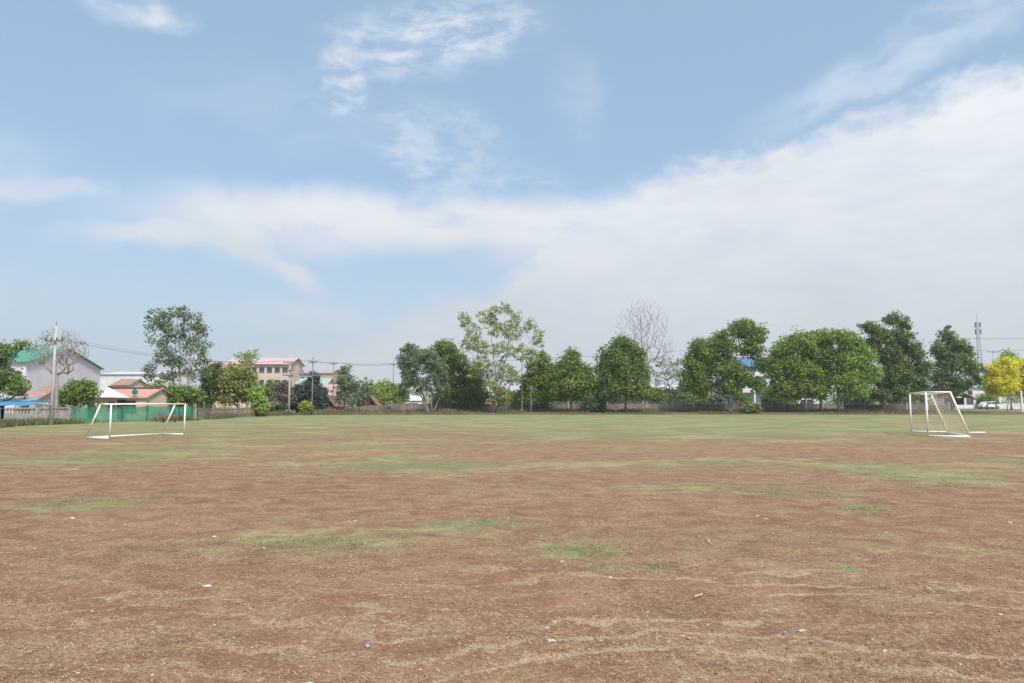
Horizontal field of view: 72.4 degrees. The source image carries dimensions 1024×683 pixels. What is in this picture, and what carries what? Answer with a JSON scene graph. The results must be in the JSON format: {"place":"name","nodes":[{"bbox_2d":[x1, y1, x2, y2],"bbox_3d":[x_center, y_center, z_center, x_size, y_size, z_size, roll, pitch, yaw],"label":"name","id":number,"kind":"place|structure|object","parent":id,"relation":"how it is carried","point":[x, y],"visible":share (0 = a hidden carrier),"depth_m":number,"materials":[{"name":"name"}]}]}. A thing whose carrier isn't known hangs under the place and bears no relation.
{"place":"outdoors","nodes":[
{"label":"outdoors","id":0,"kind":"place"},
{"bbox_2d":[0,348,104,412],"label":"warehouse","id":1,"kind":"structure","parent":0,"point":[38,377],"depth_m":114.93,"materials":[{"name":"white paint"}]},
{"bbox_2d":[111,379,148,386],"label":"house","id":2,"kind":"structure","parent":0,"point":[129,383],"depth_m":121.42,"materials":[{"name":"tile"}]},
{"bbox_2d":[100,372,192,405],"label":"warehouse","id":3,"kind":"structure","parent":0,"point":[107,379],"depth_m":149.93,"materials":[{"name":"white metal"}]},
{"bbox_2d":[301,369,339,377],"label":"apartment block","id":4,"kind":"structure","parent":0,"point":[321,372],"depth_m":197.85,"materials":[{"name":"white paint"}]},
{"bbox_2d":[320,375,348,405],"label":"house","id":5,"kind":"structure","parent":0,"point":[326,376],"depth_m":163.71,"materials":[{"name":"tile"}]},
{"bbox_2d":[324,384,345,405],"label":"house","id":6,"kind":"structure","parent":0,"point":[329,386],"depth_m":142.49,"materials":[{"name":"paint"}]},
{"bbox_2d":[409,396,424,403],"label":"house","id":7,"kind":"structure","parent":0,"point":[415,398],"depth_m":126.36,"materials":[{"name":"white paint"}]},
{"bbox_2d":[0,402,1023,682],"bbox_3d":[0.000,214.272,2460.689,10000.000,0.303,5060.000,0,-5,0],"label":"ground","id":8,"kind":"structure","parent":0,"point":[776,448],"depth_m":8.38,"materials":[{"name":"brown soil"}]},
{"bbox_2d":[0,398,38,413],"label":"tarpaulin awning","id":9,"kind":"object","parent":8,"relation":"on","point":[19,400],"visible":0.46,"depth_m":62.43,"materials":[{"name":"plastic"}]},
{"bbox_2d":[0,338,38,401],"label":"broadleaf tree","id":10,"kind":"object","parent":8,"relation":"on","point":[12,382],"visible":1,"depth_m":59.85,"materials":[{"name":"green plant"}]},
{"bbox_2d":[0,401,49,413],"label":"tarpaulin awning","id":11,"kind":"object","parent":8,"relation":"on","point":[16,403],"visible":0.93,"depth_m":57.19,"materials":[{"name":"plastic"}]},
{"bbox_2d":[0,405,72,421],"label":"balustrade wall","id":12,"kind":"structure","parent":8,"relation":"on","point":[36,410],"depth_m":52.23,"materials":[{"name":"concrete"}]},
{"bbox_2d":[15,392,58,413],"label":"shed","id":13,"kind":"structure","parent":8,"relation":"on","point":[42,396],"depth_m":68.59,"materials":[{"name":"metal"}]},
{"bbox_2d":[44,321,62,424],"bbox_3d":[-33.717,2.451,51.431,1.334,7.974,0.373,0,-5,0],"label":"utility pole","id":14,"kind":"object","parent":8,"relation":"on","point":[51,406],"visible":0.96,"depth_m":51.41,"materials":[{"name":"concrete"}]},
{"bbox_2d":[24,328,88,412],"bbox_3d":[-37.094,2.779,56.938,4.794,7.896,3.467,3,-6,-27],"label":"bare tree","id":15,"kind":"object","parent":8,"relation":"on","point":[56,392],"visible":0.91,"depth_m":56.94,"materials":[{"name":"grey plant"}]},
{"bbox_2d":[36,386,82,412],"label":"shed","id":16,"kind":"structure","parent":8,"relation":"on","point":[45,389],"depth_m":76.93,"materials":[{"name":"tile"}]},
{"bbox_2d":[47,376,105,409],"bbox_3d":[-39.793,5.284,63.981,4.417,4.141,3.559,-1,-5,12],"label":"shrub","id":17,"kind":"object","parent":8,"relation":"on","point":[83,392],"visible":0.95,"depth_m":63.22,"materials":[{"name":"green plant"}]},
{"bbox_2d":[71,405,193,422],"bbox_3d":[-32.487,6.206,60.406,0.184,1.640,11.875,-2,-6,26],"label":"shade net fence","id":18,"kind":"object","parent":8,"relation":"on","point":[128,413],"visible":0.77,"depth_m":59.69,"materials":[{"name":"green fabric"}]},
{"bbox_2d":[96,387,169,406],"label":"house","id":19,"kind":"structure","parent":8,"relation":"on","point":[134,394],"depth_m":71.33,"materials":[{"name":"paint"}]},
{"bbox_2d":[85,403,185,438],"bbox_3d":[-18.213,3.821,34.099,1.580,1.618,4.364,-2,-5,21],"label":"football goal","id":20,"kind":"object","parent":8,"relation":"on","point":[110,436],"visible":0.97,"depth_m":33.67,"materials":[{"name":"white paint"}]},
{"bbox_2d":[0,410,294,427],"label":"green weeds","id":21,"kind":"object","parent":8,"relation":"on","point":[12,423],"visible":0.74,"depth_m":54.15,"materials":[{"name":"green plant"}]},
{"bbox_2d":[144,380,206,407],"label":"broadleaf tree","id":22,"kind":"object","parent":8,"relation":"on","point":[188,394],"visible":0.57,"depth_m":75.16,"materials":[{"name":"green plant"}]},
{"bbox_2d":[140,305,214,406],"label":"eucalyptus tree","id":23,"kind":"object","parent":8,"relation":"on","point":[199,329],"visible":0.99,"depth_m":78.04,"materials":[{"name":"green plant"}]},
{"bbox_2d":[188,404,212,415],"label":"shed","id":24,"kind":"structure","parent":8,"relation":"on","point":[202,408],"depth_m":83.65,"materials":[{"name":"metal"}]},
{"bbox_2d":[197,361,226,412],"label":"broadleaf tree","id":25,"kind":"object","parent":8,"relation":"on","point":[208,387],"visible":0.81,"depth_m":81.34,"materials":[{"name":"green plant"}]},
{"bbox_2d":[204,362,226,407],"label":"apartment block","id":26,"kind":"structure","parent":8,"relation":"on","point":[219,404],"depth_m":189.76,"materials":[{"name":"paint"}]},
{"bbox_2d":[193,401,268,418],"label":"board fence","id":27,"kind":"object","parent":8,"relation":"on","point":[230,410],"visible":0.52,"depth_m":74.73,"materials":[{"name":"grey wood"}]},
{"bbox_2d":[214,361,262,407],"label":"flowering tree","id":28,"kind":"object","parent":8,"relation":"on","point":[235,381],"visible":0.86,"depth_m":82.81,"materials":[{"name":"green plant"}]},
{"bbox_2d":[233,349,262,411],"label":"broadleaf tree","id":29,"kind":"object","parent":8,"relation":"on","point":[248,356],"visible":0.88,"depth_m":91.97,"materials":[{"name":"green plant"}]},
{"bbox_2d":[244,384,270,416],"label":"shrub","id":30,"kind":"object","parent":8,"relation":"on","point":[257,397],"visible":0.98,"depth_m":81.22,"materials":[{"name":"green plant"}]},
{"bbox_2d":[224,358,305,407],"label":"apartment block","id":31,"kind":"structure","parent":8,"relation":"on","point":[265,369],"depth_m":185.07,"materials":[{"name":"beige paint"}]},
{"bbox_2d":[262,378,278,403],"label":"broadleaf tree","id":32,"kind":"object","parent":8,"relation":"on","point":[267,387],"visible":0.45,"depth_m":99.00,"materials":[{"name":"green plant"}]},
{"bbox_2d":[269,399,287,411],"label":"shrub","id":33,"kind":"object","parent":8,"relation":"on","point":[280,406],"visible":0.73,"depth_m":91.28,"materials":[{"name":"green plant"}]},
{"bbox_2d":[268,380,298,408],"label":"withered tree","id":34,"kind":"object","parent":8,"relation":"on","point":[280,393],"visible":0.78,"depth_m":96.33,"materials":[{"name":"brown plant"}]},
{"bbox_2d":[283,354,296,413],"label":"utility pole","id":35,"kind":"object","parent":8,"relation":"on","point":[289,370],"visible":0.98,"depth_m":89.76,"materials":[{"name":"concrete"}]},
{"bbox_2d":[287,380,308,411],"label":"conifer shrub","id":36,"kind":"object","parent":8,"relation":"on","point":[298,389],"visible":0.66,"depth_m":97.97,"materials":[{"name":"green plant"}]},
{"bbox_2d":[298,400,313,414],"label":"shrub","id":37,"kind":"object","parent":8,"relation":"on","point":[305,406],"visible":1,"depth_m":90.33,"materials":[{"name":"green plant"}]},
{"bbox_2d":[292,378,335,386],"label":"shed","id":38,"kind":"structure","parent":8,"relation":"on","point":[325,381],"depth_m":153.37,"materials":[{"name":"teal metal"}]},
{"bbox_2d":[302,370,325,410],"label":"conifer shrub","id":39,"kind":"object","parent":8,"relation":"on","point":[318,400],"visible":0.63,"depth_m":99.15,"materials":[{"name":"green plant"}]},
{"bbox_2d":[309,357,318,414],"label":"utility pole","id":40,"kind":"object","parent":8,"relation":"on","point":[312,375],"visible":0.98,"depth_m":91.75,"materials":[{"name":"concrete"}]},
{"bbox_2d":[318,386,329,408],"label":"conifer shrub","id":41,"kind":"object","parent":8,"relation":"on","point":[326,397],"visible":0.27,"depth_m":101.39,"materials":[{"name":"green plant"}]},
{"bbox_2d":[328,395,343,406],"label":"hut","id":42,"kind":"object","parent":8,"relation":"on","point":[332,403],"visible":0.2,"depth_m":105.01,"materials":[{"name":"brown wood"}]},
{"bbox_2d":[295,402,390,412],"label":"sheet fence","id":43,"kind":"object","parent":8,"relation":"on","point":[373,407],"visible":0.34,"depth_m":102.73,"materials":[{"name":"brown metal"}]},
{"bbox_2d":[330,363,374,410],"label":"broadleaf tree","id":44,"kind":"object","parent":8,"relation":"on","point":[342,395],"visible":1,"depth_m":98.38,"materials":[{"name":"green plant"}]},
{"bbox_2d":[361,396,384,405],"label":"hut","id":45,"kind":"object","parent":8,"relation":"on","point":[373,400],"visible":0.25,"depth_m":105.63,"materials":[{"name":"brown wood"}]},
{"bbox_2d":[359,383,390,405],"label":"shrub","id":46,"kind":"object","parent":8,"relation":"on","point":[378,393],"visible":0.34,"depth_m":108.98,"materials":[{"name":"green plant"}]},
{"bbox_2d":[374,378,401,405],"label":"shrub","id":47,"kind":"object","parent":8,"relation":"on","point":[390,389],"visible":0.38,"depth_m":111.87,"materials":[{"name":"green plant"}]},
{"bbox_2d":[387,383,410,404],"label":"shrub","id":48,"kind":"object","parent":8,"relation":"on","point":[403,400],"visible":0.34,"depth_m":115.01,"materials":[{"name":"green plant"}]},
{"bbox_2d":[394,342,452,412],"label":"broadleaf tree","id":49,"kind":"object","parent":8,"relation":"on","point":[408,374],"visible":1,"depth_m":97.46,"materials":[{"name":"green plant"}]},
{"bbox_2d":[426,386,457,403],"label":"shrub","id":50,"kind":"object","parent":8,"relation":"on","point":[434,398],"visible":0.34,"depth_m":109.29,"materials":[{"name":"green plant"}]},
{"bbox_2d":[418,338,488,408],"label":"broadleaf tree","id":51,"kind":"object","parent":8,"relation":"on","point":[454,358],"visible":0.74,"depth_m":102.17,"materials":[{"name":"green plant"}]},
{"bbox_2d":[454,386,489,408],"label":"shrub","id":52,"kind":"object","parent":8,"relation":"on","point":[481,396],"visible":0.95,"depth_m":100.87,"materials":[{"name":"green plant"}]},
{"bbox_2d":[485,385,510,411],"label":"shrub","id":53,"kind":"object","parent":8,"relation":"on","point":[500,391],"visible":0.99,"depth_m":96.83,"materials":[{"name":"green plant"}]},
{"bbox_2d":[457,301,544,412],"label":"broadleaf tree","id":54,"kind":"object","parent":8,"relation":"on","point":[512,372],"visible":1,"depth_m":98.01,"materials":[{"name":"green plant"}]},
{"bbox_2d":[511,349,555,409],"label":"broadleaf tree","id":55,"kind":"object","parent":8,"relation":"on","point":[526,394],"visible":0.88,"depth_m":103.09,"materials":[{"name":"green plant"}]},
{"bbox_2d":[549,392,573,403],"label":"shrub","id":56,"kind":"object","parent":8,"relation":"on","point":[554,401],"visible":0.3,"depth_m":113.23,"materials":[{"name":"green plant"}]},
{"bbox_2d":[544,346,597,410],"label":"broadleaf tree","id":57,"kind":"object","parent":8,"relation":"on","point":[570,375],"visible":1,"depth_m":98.03,"materials":[{"name":"green plant"}]},
{"bbox_2d":[573,392,593,403],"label":"shrub","id":58,"kind":"object","parent":8,"relation":"on","point":[585,399],"visible":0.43,"depth_m":116.35,"materials":[{"name":"green plant"}]},
{"bbox_2d":[586,398,606,411],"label":"shrub","id":59,"kind":"object","parent":8,"relation":"on","point":[597,405],"visible":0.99,"depth_m":98.00,"materials":[{"name":"green plant"}]},
{"bbox_2d":[591,379,608,401],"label":"shrub","id":60,"kind":"object","parent":8,"relation":"on","point":[596,395],"visible":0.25,"depth_m":102.45,"materials":[{"name":"green plant"}]},
{"bbox_2d":[193,383,1023,406],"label":"distant trees","id":61,"kind":"object","parent":8,"relation":"on","point":[1014,399],"visible":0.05,"depth_m":256.39,"materials":[{"name":"green plant"}]},
{"bbox_2d":[606,396,624,403],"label":"shrub","id":62,"kind":"object","parent":8,"relation":"on","point":[619,402],"visible":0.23,"depth_m":110.79,"materials":[{"name":"green plant"}]},
{"bbox_2d":[391,401,842,411],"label":"block wall","id":63,"kind":"structure","parent":8,"relation":"on","point":[666,407],"depth_m":104.47,"materials":[{"name":"concrete"}]},
{"bbox_2d":[593,332,658,412],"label":"broadleaf tree","id":64,"kind":"object","parent":8,"relation":"on","point":[620,366],"visible":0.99,"depth_m":97.08,"materials":[{"name":"green plant"}]},
{"bbox_2d":[308,407,957,413],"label":"dead weeds","id":65,"kind":"object","parent":8,"relation":"on","point":[336,410],"visible":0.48,"depth_m":100.27,"materials":[{"name":"brown plant"}]},
{"bbox_2d":[627,397,648,403],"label":"shrub","id":66,"kind":"object","parent":8,"relation":"on","point":[631,401],"visible":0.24,"depth_m":113.81,"materials":[{"name":"green plant"}]},
{"bbox_2d":[616,300,675,403],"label":"bare tree","id":67,"kind":"object","parent":8,"relation":"on","point":[647,349],"visible":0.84,"depth_m":106.29,"materials":[{"name":"grey plant"}]},
{"bbox_2d":[644,385,669,403],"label":"shrub","id":68,"kind":"object","parent":8,"relation":"on","point":[660,397],"visible":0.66,"depth_m":108.53,"materials":[{"name":"green plant"}]},
{"bbox_2d":[649,385,678,391],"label":"shed","id":69,"kind":"structure","parent":8,"relation":"on","point":[662,386],"depth_m":136.36,"materials":[{"name":"white metal"}]},
{"bbox_2d":[651,355,685,396],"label":"broadleaf tree","id":70,"kind":"object","parent":8,"relation":"on","point":[667,372],"visible":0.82,"depth_m":111.86,"materials":[{"name":"green plant"}]},
{"bbox_2d":[662,385,684,403],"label":"shrub","id":71,"kind":"object","parent":8,"relation":"on","point":[676,397],"visible":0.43,"depth_m":111.57,"materials":[{"name":"green plant"}]},
{"bbox_2d":[683,392,709,403],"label":"shrub","id":72,"kind":"object","parent":8,"relation":"on","point":[698,400],"visible":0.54,"depth_m":109.50,"materials":[{"name":"green plant"}]},
{"bbox_2d":[706,392,727,403],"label":"shrub","id":73,"kind":"object","parent":8,"relation":"on","point":[717,399],"visible":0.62,"depth_m":112.80,"materials":[{"name":"green plant"}]},
{"bbox_2d":[674,317,773,412],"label":"broadleaf tree","id":74,"kind":"object","parent":8,"relation":"on","point":[733,376],"visible":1,"depth_m":97.28,"materials":[{"name":"green plant"}]},
{"bbox_2d":[730,392,752,403],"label":"shrub","id":75,"kind":"object","parent":8,"relation":"on","point":[740,399],"visible":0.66,"depth_m":116.07,"materials":[{"name":"green plant"}]},
{"bbox_2d":[722,356,769,403],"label":"shophouse","id":76,"kind":"structure","parent":8,"relation":"on","point":[747,392],"depth_m":139.61,"materials":[{"name":"white concrete"}]},
{"bbox_2d":[739,402,762,412],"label":"shrub","id":77,"kind":"object","parent":8,"relation":"on","point":[752,407],"visible":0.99,"depth_m":95.66,"materials":[{"name":"green plant"}]},
{"bbox_2d":[759,388,788,403],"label":"shrub","id":78,"kind":"object","parent":8,"relation":"on","point":[773,401],"visible":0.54,"depth_m":110.34,"materials":[{"name":"green plant"}]},
{"bbox_2d":[762,325,827,412],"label":"broadleaf tree","id":79,"kind":"object","parent":8,"relation":"on","point":[794,370],"visible":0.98,"depth_m":97.11,"materials":[{"name":"green plant"}]},
{"bbox_2d":[796,399,819,403],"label":"parked van","id":80,"kind":"object","parent":8,"relation":"on","point":[809,401],"visible":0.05,"depth_m":112.72,"materials":[{"name":"white paint"}]},
{"bbox_2d":[800,327,843,411],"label":"broadleaf tree","id":81,"kind":"object","parent":8,"relation":"on","point":[821,354],"visible":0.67,"depth_m":97.89,"materials":[{"name":"green plant"}]},
{"bbox_2d":[832,393,850,403],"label":"shrub","id":82,"kind":"object","parent":8,"relation":"on","point":[843,397],"visible":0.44,"depth_m":117.14,"materials":[{"name":"green plant"}]},
{"bbox_2d":[826,327,884,411],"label":"broadleaf tree","id":83,"kind":"object","parent":8,"relation":"on","point":[850,345],"visible":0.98,"depth_m":96.72,"materials":[{"name":"green plant"}]},
{"bbox_2d":[848,393,874,401],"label":"shrub","id":84,"kind":"object","parent":8,"relation":"on","point":[858,400],"visible":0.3,"depth_m":111.14,"materials":[{"name":"green plant"}]},
{"bbox_2d":[886,394,903,401],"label":"shrub","id":85,"kind":"object","parent":8,"relation":"on","point":[892,399],"visible":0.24,"depth_m":114.74,"materials":[{"name":"green plant"}]},
{"bbox_2d":[856,310,935,410],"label":"broadleaf tree","id":86,"kind":"object","parent":8,"relation":"on","point":[903,372],"visible":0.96,"depth_m":100.32,"materials":[{"name":"green plant"}]},
{"bbox_2d":[843,402,949,410],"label":"block wall","id":87,"kind":"structure","parent":8,"relation":"on","point":[875,405],"depth_m":105.97,"materials":[{"name":"concrete"}]},
{"bbox_2d":[898,395,927,401],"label":"shrub","id":88,"kind":"object","parent":8,"relation":"on","point":[906,399],"visible":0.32,"depth_m":109.11,"materials":[{"name":"green plant"}]},
{"bbox_2d":[909,391,970,436],"bbox_3d":[22.003,3.714,36.196,1.844,2.193,5.739,-2,-5,22],"label":"football goal","id":89,"kind":"object","parent":8,"relation":"on","point":[934,393],"visible":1,"depth_m":34.28,"materials":[{"name":"white paint"}]},
{"bbox_2d":[927,325,983,409],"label":"broadleaf tree","id":90,"kind":"object","parent":8,"relation":"on","point":[949,361],"visible":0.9,"depth_m":107.48,"materials":[{"name":"green plant"}]},
{"bbox_2d":[943,394,974,408],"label":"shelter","id":91,"kind":"object","parent":8,"relation":"on","point":[960,404],"visible":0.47,"depth_m":149.27,"materials":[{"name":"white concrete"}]},
{"bbox_2d":[966,397,980,408],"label":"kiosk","id":92,"kind":"object","parent":8,"relation":"on","point":[969,401],"visible":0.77,"depth_m":150.37,"materials":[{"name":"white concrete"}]},
{"bbox_2d":[974,313,982,376],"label":"radio tower","id":93,"kind":"structure","parent":8,"relation":"on","point":[976,330],"depth_m":330.97,"materials":[{"name":"metal"}]},
{"bbox_2d":[976,361,988,409],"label":"broadleaf tree","id":94,"kind":"object","parent":8,"relation":"on","point":[982,370],"visible":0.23,"depth_m":127.73,"materials":[{"name":"green plant"}]},
{"bbox_2d":[975,393,1002,407],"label":"shrub","id":95,"kind":"object","parent":8,"relation":"on","point":[984,398],"visible":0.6,"depth_m":148.71,"materials":[{"name":"green plant"}]},
{"bbox_2d":[978,402,1000,408],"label":"parked car","id":96,"kind":"object","parent":8,"relation":"on","point":[981,405],"visible":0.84,"depth_m":145.57,"materials":[{"name":"white paint"}]},
{"bbox_2d":[979,356,1023,411],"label":"flowering tree","id":97,"kind":"object","parent":8,"relation":"on","point":[1000,376],"visible":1,"depth_m":106.14,"materials":[{"name":"yellow plant"}]},
{"bbox_2d":[982,403,1023,408],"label":"white wall","id":98,"kind":"structure","parent":8,"relation":"on","point":[1014,406],"depth_m":148.18,"materials":[{"name":"paint"}]},
{"bbox_2d":[992,348,1020,409],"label":"broadleaf tree","id":99,"kind":"object","parent":8,"relation":"on","point":[1012,354],"visible":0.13,"depth_m":127.73,"materials":[{"name":"green plant"}]},
{"bbox_2d":[1011,356,1023,398],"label":"flowering tree","id":100,"kind":"object","parent":8,"relation":"on","point":[1019,364],"visible":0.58,"depth_m":108.36,"materials":[{"name":"yellow plant"}]},
{"bbox_2d":[0,448,1023,682],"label":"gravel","id":101,"kind":"structure","parent":0,"point":[687,638],"depth_m":5.94,"materials":[{"name":"brown gravel"}]},
{"bbox_2d":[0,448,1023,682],"bbox_3d":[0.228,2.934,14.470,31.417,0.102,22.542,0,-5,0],"label":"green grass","id":102,"kind":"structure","parent":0,"point":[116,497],"depth_m":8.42,"materials":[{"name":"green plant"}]},
{"bbox_2d":[0,0,1023,401],"label":"sky","id":103,"kind":"structure","parent":0,"point":[327,181],"materials":[{"name":"blue"}]},
{"bbox_2d":[506,385,519,390],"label":"house","id":104,"kind":"structure","parent":0,"point":[513,387],"depth_m":133.43,"materials":[{"name":"white concrete"}]},
{"bbox_2d":[295,410,987,414],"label":"verge grass","id":105,"kind":"structure","parent":0,"point":[437,412],"depth_m":96.24,"materials":[{"name":"green plant"}]},
{"bbox_2d":[938,384,1001,404],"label":"house","id":106,"kind":"structure","parent":0,"point":[973,390],"depth_m":177.55,"materials":[{"name":"white concrete"}]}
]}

